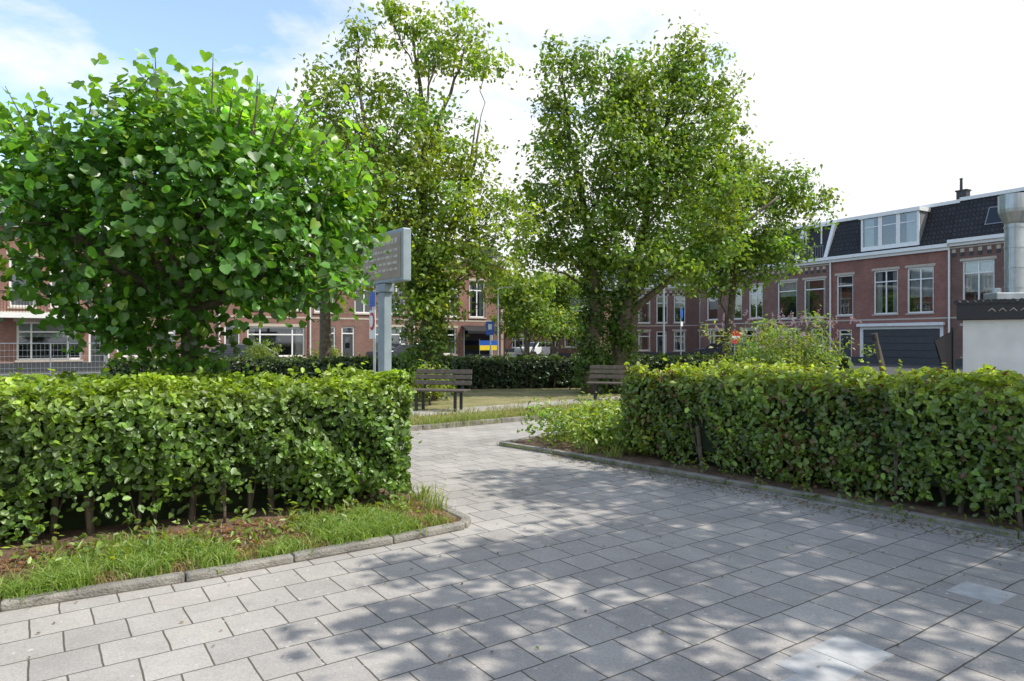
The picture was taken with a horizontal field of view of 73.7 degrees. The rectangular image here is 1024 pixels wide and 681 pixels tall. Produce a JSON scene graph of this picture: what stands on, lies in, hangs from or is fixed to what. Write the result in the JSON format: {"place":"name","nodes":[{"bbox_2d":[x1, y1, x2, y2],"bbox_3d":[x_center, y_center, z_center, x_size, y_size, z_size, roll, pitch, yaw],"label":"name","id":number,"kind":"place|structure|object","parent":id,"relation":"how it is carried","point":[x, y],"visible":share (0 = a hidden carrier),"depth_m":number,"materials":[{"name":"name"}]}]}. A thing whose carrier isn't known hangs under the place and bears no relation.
{"place":"outdoors","nodes":[
{"label":"outdoors","id":0,"kind":"place"},
{"bbox_2d":[206,343,278,362],"bbox_3d":[-14.500,0.870,35.500,4.234,1.458,1.760,0,0,-36],"label":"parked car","id":1,"kind":"object","parent":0,"point":[229,350],"visible":0.11,"depth_m":34.99,"materials":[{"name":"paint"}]},
{"bbox_2d":[365,343,439,358],"bbox_3d":[-6.500,0.870,41.000,4.234,1.458,1.760,0,0,-36],"label":"parked car","id":2,"kind":"object","parent":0,"point":[396,348],"visible":0.11,"depth_m":40.03,"materials":[{"name":"paint"}]},
{"bbox_2d":[0,356,962,380],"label":"street","id":3,"kind":"structure","parent":0,"point":[890,368],"depth_m":38.91,"materials":[{"name":"asphalt"}]},
{"bbox_2d":[0,362,104,372],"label":"plinth","id":4,"kind":"structure","parent":3,"relation":"on","point":[35,367],"depth_m":35.17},
{"bbox_2d":[0,226,107,363],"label":"walls","id":5,"kind":"structure","parent":4,"relation":"on","point":[7,330],"depth_m":34.25,"materials":[{"name":"brick"}]},
{"bbox_2d":[0,251,82,361],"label":"sills and lintels","id":6,"kind":"structure","parent":5,"relation":"attached to","point":[27,319],"depth_m":34.68,"materials":[{"name":"beige stone"}]},
{"bbox_2d":[0,312,96,318],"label":"balcony slab","id":7,"kind":"structure","parent":5,"relation":"attached to","point":[19,315],"depth_m":33.58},
{"bbox_2d":[16,259,95,357],"bbox_3d":[-24.154,-3.185,35.656,5.160,9.530,0.120,0,0,-36],"label":"interior","id":8,"kind":"object","parent":5,"relation":"attached to","point":[24,350],"depth_m":35.55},
{"bbox_2d":[5,182,108,361],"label":"frames and trim","id":9,"kind":"structure","parent":5,"relation":"attached to","point":[17,341],"depth_m":34.85,"materials":[{"name":"white paint"}]},
{"bbox_2d":[11,260,75,336],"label":"curtains","id":10,"kind":"object","parent":9,"relation":"attached to","point":[26,327],"visible":0.3,"depth_m":35.08,"materials":[{"name":"fabric"}]},
{"bbox_2d":[91,335,102,361],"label":"doors","id":11,"kind":"structure","parent":9,"relation":"attached to","point":[95,350],"depth_m":36.45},
{"bbox_2d":[0,343,205,376],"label":"metal fence","id":12,"kind":"object","parent":3,"relation":"on","point":[99,355],"visible":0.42,"depth_m":28.64,"materials":[{"name":"metal"}]},
{"bbox_2d":[109,236,218,360],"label":"walls","id":13,"kind":"structure","parent":3,"relation":"on","point":[212,325],"depth_m":38.76,"materials":[{"name":"brown brick"}]},
{"bbox_2d":[238,334,284,357],"bbox_3d":[-9.293,0.684,25.286,1.656,1.832,1.438,0,0,-21],"label":"shrub","id":14,"kind":"object","parent":3,"relation":"on","point":[260,347],"visible":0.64,"depth_m":25.13,"materials":[{"name":"green plant"}]},
{"bbox_2d":[220,255,309,358],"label":"walls","id":15,"kind":"structure","parent":3,"relation":"on","point":[229,311],"depth_m":41.72,"materials":[{"name":"brick"}]},
{"bbox_2d":[226,296,302,354],"bbox_3d":[-15.338,-2.135,42.065,5.360,7.430,0.001,0,0,-36],"label":"interior","id":16,"kind":"object","parent":15,"relation":"in","point":[285,342],"depth_m":42.69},
{"bbox_2d":[224,298,304,356],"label":"frames and trim","id":17,"kind":"structure","parent":15,"relation":"attached to","point":[291,334],"depth_m":42.23,"materials":[{"name":"white paint"}]},
{"bbox_2d":[230,310,306,357],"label":"sills and lintels","id":18,"kind":"structure","parent":15,"relation":"attached to","point":[280,325],"depth_m":41.95,"materials":[{"name":"beige stone"}]},
{"bbox_2d":[248,303,301,354],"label":"curtains","id":19,"kind":"object","parent":15,"relation":"attached to","point":[298,341],"visible":0.14,"depth_m":42.96,"materials":[{"name":"fabric"}]},
{"bbox_2d":[311,255,412,356],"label":"walls","id":20,"kind":"structure","parent":3,"relation":"on","point":[363,343],"depth_m":44.76,"materials":[{"name":"brown brick"}]},
{"bbox_2d":[314,286,406,355],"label":"frames and trim","id":21,"kind":"structure","parent":20,"relation":"attached to","point":[399,328],"depth_m":44.94,"materials":[{"name":"white paint"}]},
{"bbox_2d":[331,334,352,356],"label":"doors","id":22,"kind":"structure","parent":21,"relation":"attached to","point":[348,343],"depth_m":44.70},
{"bbox_2d":[315,282,404,350],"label":"curtains","id":23,"kind":"object","parent":21,"relation":"attached to","point":[395,338],"visible":0.21,"depth_m":46.83,"materials":[{"name":"fabric"}]},
{"bbox_2d":[331,293,405,342],"bbox_3d":[-10.181,-2.135,45.771,7.260,7.430,0.001,0,0,-36],"label":"interior","id":24,"kind":"object","parent":20,"relation":"attached to","point":[359,304],"visible":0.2,"depth_m":45.83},
{"bbox_2d":[415,262,503,356],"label":"walls","id":25,"kind":"structure","parent":3,"relation":"on","point":[464,299],"depth_m":49.98,"materials":[{"name":"brick"}]},
{"bbox_2d":[413,236,505,355],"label":"frames and trim","id":26,"kind":"structure","parent":25,"relation":"attached to","point":[483,316],"depth_m":50.55,"materials":[{"name":"white paint"}]},
{"bbox_2d":[443,283,481,352],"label":"curtains","id":27,"kind":"object","parent":25,"relation":"attached to","point":[480,302],"visible":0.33,"depth_m":50.52,"materials":[{"name":"fabric"}]},
{"bbox_2d":[444,282,489,355],"bbox_3d":[-4.090,-2.135,50.147,7.660,7.430,0.001,0,0,-36],"label":"interior","id":28,"kind":"object","parent":25,"relation":"attached to","point":[471,343],"depth_m":51.07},
{"bbox_2d":[435,233,501,333],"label":"dark details","id":29,"kind":"object","parent":25,"relation":"attached to","point":[476,329],"visible":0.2,"depth_m":49.70,"materials":[{"name":"black paint"}]},
{"bbox_2d":[479,339,496,353],"bbox_3d":[-1.665,0.750,49.600,1.680,1.700,0.037,0,0,-36],"label":"flag","id":30,"kind":"object","parent":3,"relation":"on","point":[484,345],"visible":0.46,"depth_m":49.51,"materials":[{"name":"multicoloured fabric"}]},
{"bbox_2d":[504,306,533,357],"bbox_3d":[-0.515,-1.583,59.923,6.190,6.441,5.342,0,0,0],"label":"street tree","id":31,"kind":"object","parent":3,"relation":"on","point":[507,313],"visible":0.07,"depth_m":59.68,"materials":[{"name":"green plant"}]},
{"bbox_2d":[478,262,569,355],"bbox_3d":[0.859,-1.895,46.023,6.252,7.042,5.696,0,0,0],"label":"street tree","id":32,"kind":"object","parent":3,"relation":"on","point":[532,322],"visible":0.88,"depth_m":45.43,"materials":[{"name":"green plant"}]},
{"bbox_2d":[514,342,556,356],"bbox_3d":[2.200,0.870,62.000,1.760,1.458,4.234,0,0,40],"label":"parked car","id":33,"kind":"object","parent":3,"relation":"on","point":[544,348],"visible":0.46,"depth_m":61.07,"materials":[{"name":"white paint"}]},
{"bbox_2d":[530,265,587,356],"bbox_3d":[3.452,-2.255,54.279,5.721,7.750,4.856,0,0,0],"label":"street tree","id":34,"kind":"object","parent":3,"relation":"on","point":[565,292],"visible":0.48,"depth_m":53.72,"materials":[{"name":"green plant"}]},
{"bbox_2d":[633,288,693,352],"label":"walls","id":35,"kind":"structure","parent":3,"relation":"on","point":[689,320],"depth_m":65.74,"materials":[{"name":"brick"}]},
{"bbox_2d":[642,304,683,349],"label":"interior","id":36,"kind":"object","parent":35,"relation":"attached to","point":[645,319],"depth_m":66.81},
{"bbox_2d":[634,289,693,351],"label":"sills and lintels","id":37,"kind":"structure","parent":35,"relation":"attached to","point":[662,323],"depth_m":65.85,"materials":[{"name":"beige stone"}]},
{"bbox_2d":[638,269,689,351],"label":"frames and trim","id":38,"kind":"structure","parent":35,"relation":"attached to","point":[668,287],"depth_m":66.37,"materials":[{"name":"white paint"}]},
{"bbox_2d":[640,262,683,349],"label":"curtains","id":39,"kind":"object","parent":38,"relation":"attached to","point":[677,299],"visible":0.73,"depth_m":66.19,"materials":[{"name":"fabric"}]},
{"bbox_2d":[694,288,700,350],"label":"walls","id":40,"kind":"structure","parent":3,"relation":"on","point":[696,322],"depth_m":64.60,"materials":[{"name":"brown brick"}]},
{"bbox_2d":[694,343,747,355],"bbox_3d":[15.500,0.870,50.001,1.760,1.458,4.234,0,0,-31],"label":"parked car","id":41,"kind":"object","parent":3,"relation":"on","point":[718,350],"visible":0.27,"depth_m":49.58,"materials":[{"name":"paint"}]},
{"bbox_2d":[771,263,828,351],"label":"walls","id":42,"kind":"structure","parent":3,"relation":"on","point":[774,295],"depth_m":52.19,"materials":[{"name":"brown brick"}]},
{"bbox_2d":[772,264,828,353],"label":"sills and lintels","id":43,"kind":"structure","parent":42,"relation":"attached to","point":[818,268],"depth_m":52.09,"materials":[{"name":"beige stone"}]},
{"bbox_2d":[768,219,840,352],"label":"frames and trim","id":44,"kind":"structure","parent":42,"relation":"attached to","point":[824,259],"depth_m":51.62,"materials":[{"name":"white paint"}]},
{"bbox_2d":[780,280,824,346],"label":"curtains","id":45,"kind":"object","parent":44,"relation":"attached to","point":[789,286],"visible":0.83,"depth_m":52.96,"materials":[{"name":"fabric"}]},
{"bbox_2d":[780,226,830,343],"bbox_3d":[22.547,-3.525,52.614,1.148,10.210,5.260,0,0,-31],"label":"interior","id":46,"kind":"object","parent":42,"relation":"in","point":[788,305],"visible":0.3,"depth_m":52.00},
{"bbox_2d":[778,222,841,262],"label":"roof","id":47,"kind":"structure","parent":42,"relation":"on","point":[833,240],"depth_m":50.72,"materials":[{"name":"tile"}]},
{"bbox_2d":[831,250,947,356],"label":"walls","id":48,"kind":"structure","parent":3,"relation":"on","point":[863,291],"depth_m":46.92,"materials":[{"name":"red brick"}]},
{"bbox_2d":[839,215,939,357],"bbox_3d":[25.976,-3.435,46.800,0.120,10.030,8.160,0,0,-31],"label":"interior","id":49,"kind":"object","parent":48,"relation":"attached to","point":[927,303],"visible":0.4,"depth_m":47.01,"materials":[{"name":"glass"}]},
{"bbox_2d":[829,248,949,353],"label":"drain pipes","id":50,"kind":"object","parent":48,"relation":"attached to","point":[948,296],"visible":0.65,"depth_m":42.90,"materials":[{"name":"metal"}]},
{"bbox_2d":[832,263,947,321],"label":"sills and lintels","id":51,"kind":"structure","parent":48,"relation":"attached to","point":[891,268],"depth_m":46.07,"materials":[{"name":"beige stone"}]},
{"bbox_2d":[828,199,959,356],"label":"frames and trim","id":52,"kind":"structure","parent":48,"relation":"attached to","point":[897,213],"depth_m":45.94,"materials":[{"name":"white paint"}]},
{"bbox_2d":[840,212,932,313],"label":"curtains","id":53,"kind":"object","parent":52,"relation":"attached to","point":[927,287],"visible":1,"depth_m":45.34,"materials":[{"name":"fabric"}]},
{"bbox_2d":[841,329,939,358],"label":"doors","id":54,"kind":"structure","parent":52,"relation":"attached to","point":[893,342],"depth_m":45.77,"materials":[{"name":"metal"}]},
{"bbox_2d":[863,211,927,243],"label":"cheeks","id":55,"kind":"object","parent":52,"relation":"attached to","point":[923,216],"visible":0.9,"depth_m":44.88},
{"bbox_2d":[831,203,959,256],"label":"roof","id":56,"kind":"structure","parent":48,"relation":"on","point":[939,224],"depth_m":45.10,"materials":[{"name":"tile"}]},
{"bbox_2d":[851,357,940,365],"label":"plinth","id":57,"kind":"structure","parent":3,"relation":"on","point":[913,361],"depth_m":45.53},
{"bbox_2d":[0,413,1023,680],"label":"pavement","id":58,"kind":"structure","parent":0,"point":[826,575],"depth_m":4.19,"materials":[{"name":"tile"}]},
{"bbox_2d":[0,480,459,603],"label":"planting bed","id":59,"kind":"object","parent":58,"relation":"on","point":[69,535],"visible":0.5,"depth_m":5.61,"materials":[{"name":"soil"}]},
{"bbox_2d":[0,47,402,378],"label":"linden tree","id":60,"kind":"object","parent":59,"relation":"on","point":[189,281],"visible":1,"depth_m":6.68,"materials":[{"name":"green plant"}]},
{"bbox_2d":[0,361,421,545],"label":"hedge","id":61,"kind":"object","parent":59,"relation":"on","point":[89,452],"visible":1,"depth_m":5.76,"materials":[{"name":"green plant"}]},
{"bbox_2d":[0,489,421,582],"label":"hedge base weeds","id":62,"kind":"object","parent":59,"relation":"on","point":[154,534],"visible":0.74,"depth_m":5.11,"materials":[{"name":"green plant"}]},
{"bbox_2d":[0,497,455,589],"bbox_3d":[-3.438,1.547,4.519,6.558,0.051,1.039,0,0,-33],"label":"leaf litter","id":63,"kind":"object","parent":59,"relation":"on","point":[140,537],"visible":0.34,"depth_m":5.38,"materials":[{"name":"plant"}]},
{"bbox_2d":[0,491,460,605],"bbox_3d":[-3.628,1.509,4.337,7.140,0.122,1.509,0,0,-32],"label":"grass strip","id":64,"kind":"object","parent":59,"relation":"on","point":[70,574],"depth_m":4.90,"materials":[{"name":"plant"}]},
{"bbox_2d":[0,473,470,611],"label":"kerb","id":65,"kind":"structure","parent":58,"relation":"on","point":[83,592],"depth_m":4.64,"materials":[{"name":"concrete"}]},
{"bbox_2d":[361,227,410,371],"bbox_3d":[-2.070,-0.070,11.100,0.400,3.340,1.480,0,0,-38],"label":"information sign","id":66,"kind":"object","parent":58,"relation":"on","point":[394,266],"visible":0.66,"depth_m":10.98,"materials":[{"name":"grey metal"}]},
{"bbox_2d":[410,411,617,430],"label":"kerb","id":67,"kind":"structure","parent":58,"relation":"on","point":[457,424],"depth_m":12.79,"materials":[{"name":"concrete"}]},
{"bbox_2d":[5,449,1023,670],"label":"fallen leaves","id":68,"kind":"object","parent":58,"relation":"on","point":[800,502],"visible":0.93,"depth_m":6.19,"materials":[{"name":"brown plant"}]},
{"bbox_2d":[471,442,1023,550],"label":"joint weeds","id":69,"kind":"object","parent":58,"relation":"on","point":[817,498],"visible":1,"depth_m":6.90,"materials":[{"name":"green plant"}]},
{"bbox_2d":[499,431,1023,539],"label":"kerb","id":70,"kind":"structure","parent":58,"relation":"on","point":[937,519],"depth_m":7.05,"materials":[{"name":"concrete"}]},
{"bbox_2d":[511,431,1023,530],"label":"planting bed","id":71,"kind":"object","parent":58,"relation":"on","point":[929,507],"visible":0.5,"depth_m":7.45,"materials":[{"name":"soil"}]},
{"bbox_2d":[517,388,670,455],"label":"ground cover plants","id":72,"kind":"object","parent":71,"relation":"on","point":[595,425],"visible":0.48,"depth_m":9.93,"materials":[{"name":"green plant"}]},
{"bbox_2d":[614,356,1023,525],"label":"hedge","id":73,"kind":"object","parent":71,"relation":"on","point":[942,437],"visible":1,"depth_m":6.95,"materials":[{"name":"green plant"}]},
{"bbox_2d":[666,455,1023,531],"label":"hedge base weeds","id":74,"kind":"object","parent":71,"relation":"on","point":[999,518],"visible":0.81,"depth_m":6.56,"materials":[{"name":"green plant"}]},
{"bbox_2d":[871,333,886,373],"bbox_3d":[7.683,0.625,14.215,0.431,1.568,0.178,0,0,0],"label":"leaning post","id":75,"kind":"object","parent":71,"relation":"on","point":[874,337],"visible":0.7,"depth_m":14.16,"materials":[{"name":"brown wood"}]},
{"bbox_2d":[776,649,863,680],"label":"paving slab","id":76,"kind":"structure","parent":58,"relation":"on","point":[806,663],"depth_m":3.33,"materials":[{"name":"concrete"}]},
{"bbox_2d":[809,634,893,670],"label":"paving slab","id":77,"kind":"structure","parent":58,"relation":"on","point":[854,653],"depth_m":3.48,"materials":[{"name":"concrete"}]},
{"bbox_2d":[933,327,954,371],"bbox_3d":[9.835,0.450,15.515,0.470,1.500,0.090,0,0,0],"label":"leaning panel","id":78,"kind":"object","parent":58,"relation":"on","point":[945,346],"visible":0.62,"depth_m":15.50,"materials":[{"name":"black paint"}]},
{"bbox_2d":[946,581,1016,604],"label":"paving slab","id":79,"kind":"structure","parent":58,"relation":"on","point":[983,593],"depth_m":4.31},
{"bbox_2d":[0,0,1023,286],"label":"sky","id":80,"kind":"structure","parent":0,"point":[898,102],"materials":[{"name":"white"}]},
{"bbox_2d":[409,396,622,416],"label":"park path","id":81,"kind":"structure","parent":0,"point":[485,407],"depth_m":16.20,"materials":[{"name":"tile"}]},
{"bbox_2d":[412,369,471,411],"bbox_3d":[-1.620,1.111,15.369,1.350,0.918,0.672,0,0,14],"label":"park bench","id":82,"kind":"object","parent":81,"relation":"on","point":[425,374],"visible":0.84,"depth_m":15.52,"materials":[{"name":"brown wood"}]},
{"bbox_2d":[586,365,635,400],"bbox_3d":[2.697,1.111,17.919,1.400,0.918,0.672,0,0,16],"label":"park bench","id":83,"kind":"object","parent":81,"relation":"on","point":[597,376],"visible":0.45,"depth_m":18.15,"materials":[{"name":"brown wood"}]},
{"bbox_2d":[411,387,622,424],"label":"lawn","id":84,"kind":"structure","parent":0,"point":[477,397],"depth_m":19.14,"materials":[{"name":"plant"}]},
{"bbox_2d":[235,95,437,361],"bbox_3d":[-6.093,-3.320,22.889,7.232,9.855,4.012,0,0,0],"label":"park tree","id":85,"kind":"object","parent":84,"relation":"on","point":[325,345],"visible":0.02,"depth_m":22.86,"materials":[{"name":"green plant"}]},
{"bbox_2d":[105,351,582,388],"bbox_3d":[-4.717,1.024,21.819,15.041,1.344,1.371,0,0,-9],"label":"hedge","id":86,"kind":"object","parent":84,"relation":"on","point":[510,372],"visible":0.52,"depth_m":22.01,"materials":[{"name":"green plant"}]},
{"bbox_2d":[369,290,375,374],"bbox_3d":[-3.037,0.250,14.957,0.109,2.700,0.450,0,0,-28],"label":"parking sign","id":87,"kind":"object","parent":84,"relation":"on","point":[372,324],"visible":0.94,"depth_m":14.94,"materials":[{"name":"metal"}]},
{"bbox_2d":[291,0,549,401],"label":"park tree","id":88,"kind":"object","parent":84,"relation":"on","point":[427,289],"visible":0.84,"depth_m":17.65,"materials":[{"name":"green plant"}]},
{"bbox_2d":[406,359,454,404],"bbox_3d":[-2.114,1.024,16.675,1.493,1.152,1.546,0,0,0],"label":"shrub","id":89,"kind":"object","parent":84,"relation":"on","point":[413,379],"visible":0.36,"depth_m":16.42,"materials":[{"name":"green plant"}]},
{"bbox_2d":[407,394,626,425],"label":"lawn grass","id":90,"kind":"structure","parent":84,"relation":"on","point":[514,411],"depth_m":14.28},
{"bbox_2d":[410,402,624,512],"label":"grass tufts","id":91,"kind":"object","parent":84,"relation":"on","point":[424,492],"visible":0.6,"depth_m":9.24,"materials":[{"name":"plant"}]},
{"bbox_2d":[490,10,779,393],"bbox_3d":[3.630,-3.905,19.734,8.677,11.391,4.392,0,0,0],"label":"park tree","id":92,"kind":"object","parent":84,"relation":"on","point":[642,190],"visible":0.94,"depth_m":19.68,"materials":[{"name":"green plant"}]},
{"bbox_2d":[577,350,850,372],"bbox_3d":[6.816,1.012,23.392,9.456,1.370,1.350,0,0,-2],"label":"hedge","id":93,"kind":"object","parent":84,"relation":"on","point":[659,363],"visible":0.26,"depth_m":23.02,"materials":[{"name":"green plant"}]},
{"bbox_2d":[649,147,849,354],"bbox_3d":[8.116,-2.575,24.000,7.188,8.364,3.579,0,0,0],"label":"park tree","id":94,"kind":"object","parent":84,"relation":"on","point":[778,242],"visible":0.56,"depth_m":23.63,"materials":[{"name":"green plant"}]},
{"bbox_2d":[699,305,875,373],"bbox_3d":[7.747,0.264,19.884,4.882,2.688,3.191,0,0,-10],"label":"butterfly bush","id":95,"kind":"object","parent":84,"relation":"on","point":[768,351],"visible":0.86,"depth_m":19.60,"materials":[{"name":"green plant"}]},
{"bbox_2d":[558,300,611,354],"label":"walls","id":96,"kind":"structure","parent":0,"point":[561,349],"depth_m":61.77,"materials":[{"name":"brick"}]},
{"bbox_2d":[701,271,770,348],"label":"walls","id":97,"kind":"structure","parent":0,"point":[705,341],"depth_m":57.30,"materials":[{"name":"brown brick"}]},
{"bbox_2d":[701,271,768,329],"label":"sills and lintels","id":98,"kind":"structure","parent":97,"relation":"attached to","point":[737,319],"depth_m":57.01,"materials":[{"name":"beige stone"}]},
{"bbox_2d":[709,288,761,343],"bbox_3d":[19.320,-2.135,58.142,0.001,7.430,7.460,0,0,-31],"label":"interior","id":99,"kind":"object","parent":97,"relation":"attached to","point":[713,313],"visible":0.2,"depth_m":58.08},
{"bbox_2d":[704,234,768,342],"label":"frames and trim","id":100,"kind":"structure","parent":97,"relation":"attached to","point":[750,294],"depth_m":56.52,"materials":[{"name":"white paint"}]},
{"bbox_2d":[710,286,761,344],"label":"curtains","id":101,"kind":"object","parent":100,"relation":"attached to","point":[713,304],"visible":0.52,"depth_m":57.49,"materials":[{"name":"fabric"}]},
{"bbox_2d":[955,178,971,199],"bbox_3d":[29.325,-9.600,44.368,0.600,2.000,0.720,0,0,-31],"label":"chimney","id":102,"kind":"object","parent":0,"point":[961,192],"visible":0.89,"depth_m":44.28,"materials":[{"name":"black paint"}]},
{"bbox_2d":[950,241,1003,358],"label":"walls","id":103,"kind":"structure","parent":0,"point":[956,278],"depth_m":42.46,"materials":[{"name":"brick"}]},
{"bbox_2d":[950,241,1003,357],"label":"sills and lintels","id":104,"kind":"structure","parent":103,"relation":"attached to","point":[978,258],"depth_m":41.65,"materials":[{"name":"beige stone"}]},
{"bbox_2d":[965,263,992,301],"bbox_3d":[30.746,-3.485,38.758,0.120,10.130,10.460,0,0,-31],"label":"interior","id":105,"kind":"object","parent":103,"relation":"attached to","point":[969,296],"depth_m":42.44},
{"bbox_2d":[947,187,1023,299],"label":"frames and trim","id":106,"kind":"structure","parent":103,"relation":"attached to","point":[976,240],"depth_m":41.67,"materials":[{"name":"white paint"}]},
{"bbox_2d":[966,261,992,291],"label":"curtains","id":107,"kind":"object","parent":106,"relation":"attached to","point":[986,281],"visible":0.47,"depth_m":41.76,"materials":[{"name":"fabric"}]},
{"bbox_2d":[950,191,1023,239],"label":"roof","id":108,"kind":"structure","parent":103,"relation":"on","point":[970,219],"depth_m":42.30,"materials":[{"name":"tile"}]},
{"bbox_2d":[986,207,1001,223],"bbox_3d":[29.287,-7.600,41.149,0.500,1.000,1.100,0,0,-31],"label":"roof window","id":109,"kind":"structure","parent":108,"relation":"in","point":[993,216],"depth_m":41.35,"materials":[{"name":"blue glass"}]},
{"bbox_2d":[953,298,1023,375],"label":"white shed","id":110,"kind":"structure","parent":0,"point":[993,333],"depth_m":15.82,"materials":[{"name":"paint"}]},
{"bbox_2d":[983,192,1023,300],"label":"ventilation duct","id":111,"kind":"object","parent":110,"relation":"on","point":[1011,210],"visible":0.92,"depth_m":16.83,"materials":[{"name":"metal"}]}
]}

